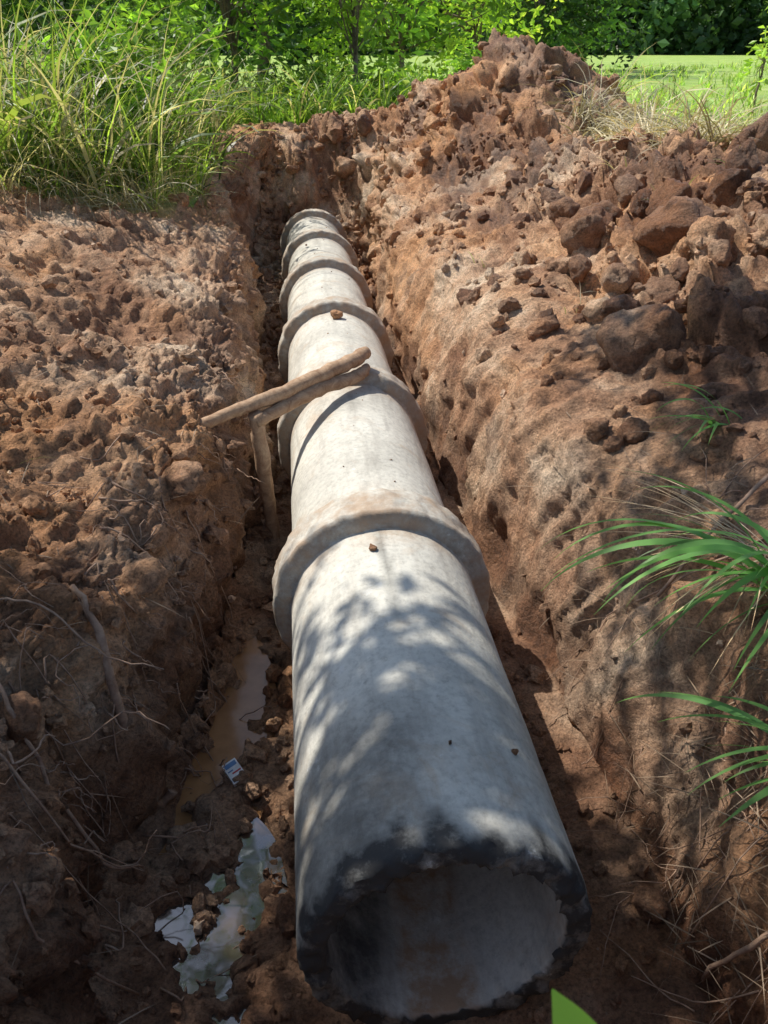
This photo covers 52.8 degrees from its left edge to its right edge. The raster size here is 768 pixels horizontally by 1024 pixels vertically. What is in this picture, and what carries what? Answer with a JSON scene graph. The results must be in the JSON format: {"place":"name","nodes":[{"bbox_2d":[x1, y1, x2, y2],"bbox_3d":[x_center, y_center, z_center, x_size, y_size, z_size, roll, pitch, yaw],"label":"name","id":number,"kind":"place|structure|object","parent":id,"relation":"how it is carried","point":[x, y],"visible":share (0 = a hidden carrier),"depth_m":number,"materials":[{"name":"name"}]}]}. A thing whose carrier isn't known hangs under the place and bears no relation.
{"place":"outdoors","nodes":[
{"label":"outdoors","id":0,"kind":"place"},
{"bbox_2d":[0,27,767,1023],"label":"ground","id":1,"kind":"structure","parent":0,"point":[492,465],"depth_m":3.16,"materials":[{"name":"soil"}]},
{"bbox_2d":[0,37,34,116],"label":"shrub","id":2,"kind":"object","parent":1,"relation":"on","point":[22,42],"visible":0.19,"depth_m":7.21,"materials":[{"name":"green plant"}]},
{"bbox_2d":[0,0,178,64],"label":"tree","id":3,"kind":"object","parent":1,"relation":"on","point":[76,9],"visible":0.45,"depth_m":11.57,"materials":[{"name":"green plant"}]},
{"bbox_2d":[0,0,200,73],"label":"tree","id":4,"kind":"object","parent":1,"relation":"on","point":[5,8],"visible":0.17,"depth_m":16.54,"materials":[{"name":"green plant"}]},
{"bbox_2d":[10,8,225,164],"bbox_3d":[-2.631,-4.151,7.713,1.964,1.500,1.571,-26,40,-36],"label":"shrub","id":5,"kind":"object","parent":1,"relation":"on","point":[123,40],"visible":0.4,"depth_m":7.46,"materials":[{"name":"green plant"}]},
{"bbox_2d":[0,139,242,223],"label":"dry grass","id":6,"kind":"structure","parent":1,"relation":"on","point":[134,190],"depth_m":6.53,"materials":[{"name":"plant"}]},
{"bbox_2d":[0,0,277,211],"bbox_3d":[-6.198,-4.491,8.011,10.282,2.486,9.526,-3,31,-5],"label":"tall grass","id":7,"kind":"structure","parent":1,"relation":"on","point":[111,136],"depth_m":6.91,"materials":[{"name":"green plant"}]},
{"bbox_2d":[0,365,278,1001],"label":"exposed roots","id":8,"kind":"object","parent":1,"relation":"on","point":[169,795],"visible":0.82,"depth_m":2.40,"materials":[{"name":"brown plant"}]},
{"bbox_2d":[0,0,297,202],"bbox_3d":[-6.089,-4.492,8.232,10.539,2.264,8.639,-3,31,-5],"label":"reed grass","id":9,"kind":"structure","parent":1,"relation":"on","point":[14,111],"depth_m":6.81,"materials":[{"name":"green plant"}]},
{"bbox_2d":[85,0,227,115],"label":"shrub","id":10,"kind":"object","parent":1,"relation":"on","point":[150,26],"visible":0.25,"depth_m":9.30,"materials":[{"name":"green plant"}]},
{"bbox_2d":[159,636,275,854],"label":"muddy puddle","id":11,"kind":"object","parent":1,"relation":"on","point":[230,733],"visible":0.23,"depth_m":3.08,"materials":[{"name":"liquid"}]},
{"bbox_2d":[154,817,286,1023],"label":"torn plastic litter","id":12,"kind":"object","parent":1,"relation":"on","point":[217,954],"visible":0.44,"depth_m":2.37,"materials":[{"name":"plastic"}]},
{"bbox_2d":[221,758,243,786],"bbox_3d":[-0.538,0.937,2.787,0.056,0.023,0.089,-30,53,-26],"label":"cigarette pack","id":13,"kind":"object","parent":1,"relation":"on","point":[232,767],"visible":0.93,"depth_m":2.78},
{"bbox_2d":[42,0,438,92],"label":"tree","id":14,"kind":"object","parent":1,"relation":"on","point":[207,7],"visible":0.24,"depth_m":21.67,"materials":[{"name":"green plant"}]},
{"bbox_2d":[115,0,368,115],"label":"tree","id":15,"kind":"object","parent":1,"relation":"on","point":[233,15],"visible":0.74,"depth_m":13.27,"materials":[{"name":"green plant"}]},
{"bbox_2d":[199,346,370,537],"bbox_3d":[-0.463,-0.284,4.299,0.187,1.018,1.220,25,39,35],"label":"wooden pole prop","id":16,"kind":"object","parent":1,"relation":"on","point":[293,394],"visible":0.93,"depth_m":4.03,"materials":[{"name":"brown wood"}]},
{"bbox_2d":[128,46,472,131],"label":"tall grass","id":17,"kind":"structure","parent":1,"relation":"on","point":[266,113],"depth_m":11.74,"materials":[{"name":"green plant"}]},
{"bbox_2d":[280,209,347,255],"bbox_3d":[-0.860,-3.263,9.804,0.914,0.898,1.662,-3,29,-6],"label":"concrete pipe","id":18,"kind":"object","parent":1,"relation":"on","point":[297,224],"visible":0.23,"depth_m":10.15,"materials":[{"name":"grey concrete"}]},
{"bbox_2d":[281,228,358,281],"bbox_3d":[-0.664,-2.471,8.367,0.910,0.907,1.659,-3,29,-5],"label":"concrete pipe","id":19,"kind":"object","parent":1,"relation":"on","point":[329,244],"visible":0.3,"depth_m":8.71,"materials":[{"name":"grey concrete"}]},
{"bbox_2d":[305,227,518,754],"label":"soil crumbs","id":20,"kind":"object","parent":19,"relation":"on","point":[336,314],"visible":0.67,"depth_m":5.36,"materials":[{"name":"brown soil"}]},
{"bbox_2d":[233,0,407,83],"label":"tree","id":21,"kind":"object","parent":1,"relation":"on","point":[353,9],"visible":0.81,"depth_m":13.45,"materials":[{"name":"green plant"}]},
{"bbox_2d":[257,42,384,123],"bbox_3d":[-1.064,-6.760,12.539,2.070,1.502,1.731,16,35,25],"label":"shrub","id":22,"kind":"object","parent":1,"relation":"on","point":[331,67],"visible":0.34,"depth_m":12.30,"materials":[{"name":"green plant"}]},
{"bbox_2d":[279,256,372,324],"bbox_3d":[-0.487,-1.680,6.930,0.908,0.912,1.663,-3,29,-6],"label":"concrete pipe","id":23,"kind":"object","parent":1,"relation":"on","point":[305,282],"visible":0.3,"depth_m":7.17,"materials":[{"name":"grey concrete"}]},
{"bbox_2d":[278,296,392,383],"bbox_3d":[-0.305,-0.893,5.495,0.906,0.907,1.660,-3,29,-5],"label":"concrete pipe","id":24,"kind":"object","parent":1,"relation":"on","point":[307,343],"visible":0.22,"depth_m":5.63,"materials":[{"name":"grey concrete"}]},
{"bbox_2d":[277,363,443,530],"bbox_3d":[-0.110,-0.102,4.059,0.903,0.906,1.661,-3,29,-6],"label":"concrete pipe","id":25,"kind":"object","parent":1,"relation":"on","point":[322,441],"visible":0.53,"depth_m":3.86,"materials":[{"name":"grey concrete"}]},
{"bbox_2d":[0,147,739,458],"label":"grass sprouts","id":26,"kind":"object","parent":1,"relation":"on","point":[579,281],"depth_m":4.52,"materials":[{"name":"green plant"}]},
{"bbox_2d":[85,426,668,1023],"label":"soil lumps","id":27,"kind":"object","parent":1,"relation":"on","point":[651,900],"visible":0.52,"depth_m":2.42,"materials":[{"name":"brown soil"}]},
{"bbox_2d":[3,39,755,934],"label":"stones","id":28,"kind":"object","parent":1,"relation":"on","point":[197,927],"visible":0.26,"depth_m":3.82,"materials":[{"name":"brown stone"}]},
{"bbox_2d":[0,32,767,1023],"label":"soil clods","id":29,"kind":"object","parent":1,"relation":"on","point":[38,898],"visible":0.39,"depth_m":3.32,"materials":[{"name":"brown soil"}]},
{"bbox_2d":[0,64,767,743],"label":"soil lumps","id":30,"kind":"object","parent":1,"relation":"on","point":[188,486],"visible":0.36,"depth_m":4.08,"materials":[{"name":"brown soil"}]},
{"bbox_2d":[0,0,767,56],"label":"distant trees","id":31,"kind":"object","parent":1,"relation":"on","point":[707,27],"visible":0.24,"depth_m":118.28,"materials":[{"name":"green plant"}]},
{"bbox_2d":[0,364,767,1023],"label":"straw litter","id":32,"kind":"object","parent":1,"relation":"on","point":[734,920],"visible":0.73,"depth_m":2.23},
{"bbox_2d":[85,115,698,1023],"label":"soil clods","id":33,"kind":"object","parent":1,"relation":"on","point":[281,911],"visible":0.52,"depth_m":2.76,"materials":[{"name":"brown soil"}]},
{"bbox_2d":[348,39,447,103],"bbox_3d":[0.358,-6.924,12.822,1.777,1.574,1.702,-18,36,-27],"label":"shrub","id":34,"kind":"object","parent":1,"relation":"on","point":[381,62],"visible":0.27,"depth_m":12.45,"materials":[{"name":"green plant"}]},
{"bbox_2d":[307,0,527,84],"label":"tree","id":35,"kind":"object","parent":1,"relation":"on","point":[405,19],"visible":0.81,"depth_m":17.59,"materials":[{"name":"green plant"}]},
{"bbox_2d":[272,488,591,1023],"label":"concrete pipe","id":36,"kind":"object","parent":1,"relation":"on","point":[439,879],"visible":1,"depth_m":2.15,"materials":[{"name":"grey concrete"}]},
{"bbox_2d":[418,30,483,79],"bbox_3d":[1.381,-7.757,13.837,2.000,1.490,1.608,-3,31,-5],"label":"shrub","id":37,"kind":"object","parent":1,"relation":"on","point":[464,64],"visible":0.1,"depth_m":13.50,"materials":[{"name":"green plant"}]},
{"bbox_2d":[344,0,563,78],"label":"tree","id":38,"kind":"object","parent":1,"relation":"on","point":[483,19],"visible":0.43,"depth_m":26.54,"materials":[{"name":"green plant"}]},
{"bbox_2d":[446,0,658,70],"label":"tree","id":39,"kind":"object","parent":1,"relation":"on","point":[569,11],"visible":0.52,"depth_m":35.48,"materials":[{"name":"green plant"}]},
{"bbox_2d":[337,59,767,123],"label":"field grass","id":40,"kind":"structure","parent":1,"relation":"on","point":[663,93],"depth_m":25.98,"materials":[{"name":"green plant"}]},
{"bbox_2d":[551,989,595,1023],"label":"weed plant","id":41,"kind":"object","parent":1,"relation":"on","point":[565,1010],"visible":1,"depth_m":0.62,"materials":[{"name":"green plant"}]},
{"bbox_2d":[406,199,756,462],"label":"soil lumps","id":42,"kind":"object","parent":1,"relation":"on","point":[546,322],"visible":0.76,"depth_m":4.13,"materials":[{"name":"brown soil"}]},
{"bbox_2d":[508,0,662,69],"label":"tree","id":43,"kind":"object","parent":1,"relation":"on","point":[602,30],"visible":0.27,"depth_m":41.83,"materials":[{"name":"green plant"}]},
{"bbox_2d":[511,47,767,161],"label":"dry grass","id":44,"kind":"structure","parent":1,"relation":"on","point":[708,133],"depth_m":7.11,"materials":[{"name":"plant"}]},
{"bbox_2d":[513,112,767,373],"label":"rocks","id":45,"kind":"object","parent":1,"relation":"on","point":[631,334],"visible":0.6,"depth_m":4.34,"materials":[{"name":"brown stone"}]},
{"bbox_2d":[523,427,767,1023],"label":"dead twigs","id":46,"kind":"object","parent":1,"relation":"on","point":[755,943],"visible":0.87,"depth_m":2.31,"materials":[{"name":"brown plant"}]},
{"bbox_2d":[538,470,767,689],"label":"grass tussock","id":47,"kind":"object","parent":1,"relation":"on","point":[689,549],"depth_m":2.09,"materials":[{"name":"green plant"}]},
{"bbox_2d":[547,137,760,294],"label":"dirt clods","id":48,"kind":"object","parent":1,"relation":"on","point":[587,229],"visible":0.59,"depth_m":4.86,"materials":[{"name":"brown soil"}]},
{"bbox_2d":[572,458,767,676],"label":"dry grass","id":49,"kind":"structure","parent":1,"relation":"on","point":[724,528],"depth_m":2.44,"materials":[{"name":"plant"}]},
{"bbox_2d":[575,44,767,136],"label":"weeds","id":50,"kind":"object","parent":1,"relation":"on","point":[741,120],"visible":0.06,"depth_m":9.52,"materials":[{"name":"green plant"}]},
{"bbox_2d":[617,692,767,826],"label":"grass tussock","id":51,"kind":"object","parent":1,"relation":"on","point":[739,714],"depth_m":1.90,"materials":[{"name":"green plant"}]},
{"bbox_2d":[651,382,741,448],"bbox_3d":[1.164,-0.376,2.887,0.371,0.273,0.283,-25,39,-35],"label":"grass tussock","id":52,"kind":"object","parent":1,"relation":"on","point":[715,425],"depth_m":2.91,"materials":[{"name":"green plant"}]},
{"bbox_2d":[728,1,767,113],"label":"sapling","id":53,"kind":"object","parent":1,"relation":"on","point":[763,55],"visible":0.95,"depth_m":15.60,"materials":[{"name":"green plant"}]}
]}

